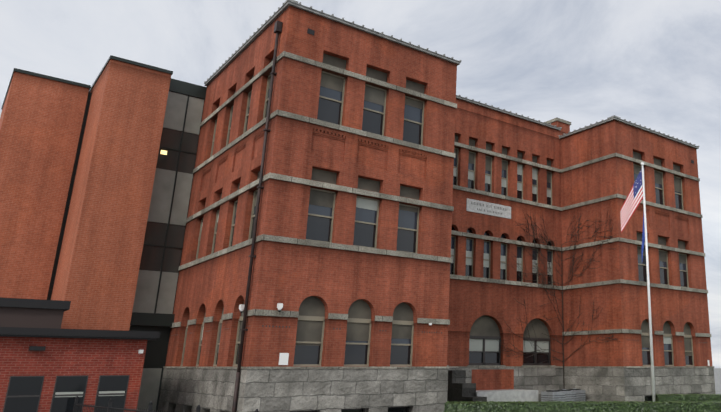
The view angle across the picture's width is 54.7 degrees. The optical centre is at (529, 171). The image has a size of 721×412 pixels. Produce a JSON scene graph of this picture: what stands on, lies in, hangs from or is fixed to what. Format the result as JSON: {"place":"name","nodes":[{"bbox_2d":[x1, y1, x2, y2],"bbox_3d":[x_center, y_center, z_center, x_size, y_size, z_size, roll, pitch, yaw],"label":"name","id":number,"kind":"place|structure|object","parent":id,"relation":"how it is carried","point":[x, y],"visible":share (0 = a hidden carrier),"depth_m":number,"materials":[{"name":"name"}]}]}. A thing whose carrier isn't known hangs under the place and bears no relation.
{"place":"outdoors","nodes":[
{"label":"outdoors","id":0,"kind":"place"},
{"bbox_2d":[73,396,258,411],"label":"fence","id":1,"kind":"object","parent":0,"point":[108,408],"visible":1,"depth_m":18.90,"materials":[{"name":"black metal"}]},
{"bbox_2d":[0,0,720,367],"label":"sky","id":2,"kind":"structure","parent":0,"point":[655,65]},
{"bbox_2d":[714,368,720,394],"bbox_3d":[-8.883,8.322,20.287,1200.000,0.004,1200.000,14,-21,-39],"label":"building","id":3,"kind":"structure","parent":0,"point":[717,374],"depth_m":112.00,"materials":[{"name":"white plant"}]},
{"bbox_2d":[0,297,159,411],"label":"annex","id":4,"kind":"object","parent":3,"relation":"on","point":[48,363],"visible":1,"depth_m":21.04,"materials":[{"name":"brick"}]},
{"bbox_2d":[0,55,206,411],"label":"addition","id":5,"kind":"structure","parent":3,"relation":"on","point":[96,179],"depth_m":28.42,"materials":[{"name":"brick"}]},
{"bbox_2d":[157,0,715,411],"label":"old school","id":6,"kind":"object","parent":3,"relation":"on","point":[361,197],"visible":0.98,"depth_m":26.97,"materials":[{"name":"brick"}]},
{"bbox_2d":[497,209,619,388],"bbox_3d":[1.452,7.202,34.611,6.093,10.598,3.028,0,-16,1],"label":"bare tree","id":7,"kind":"object","parent":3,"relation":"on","point":[539,274],"visible":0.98,"depth_m":35.50,"materials":[{"name":"brown plant"}]},
{"bbox_2d":[541,388,585,401],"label":"ac units","id":8,"kind":"object","parent":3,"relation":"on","point":[573,395],"visible":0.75,"depth_m":31.78,"materials":[{"name":"metal"}]},
{"bbox_2d":[444,401,720,411],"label":"hedge","id":9,"kind":"object","parent":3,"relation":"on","point":[593,406],"visible":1,"depth_m":22.55,"materials":[{"name":"green plant"}]},
{"bbox_2d":[620,162,655,401],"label":"flagpole flags","id":10,"kind":"object","parent":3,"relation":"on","point":[635,196],"visible":1,"depth_m":31.04,"materials":[{"name":"white metal"}]},
{"bbox_2d":[656,394,720,401],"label":"hedge","id":11,"kind":"object","parent":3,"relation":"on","point":[689,397],"visible":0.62,"depth_m":28.53,"materials":[{"name":"green plant"}]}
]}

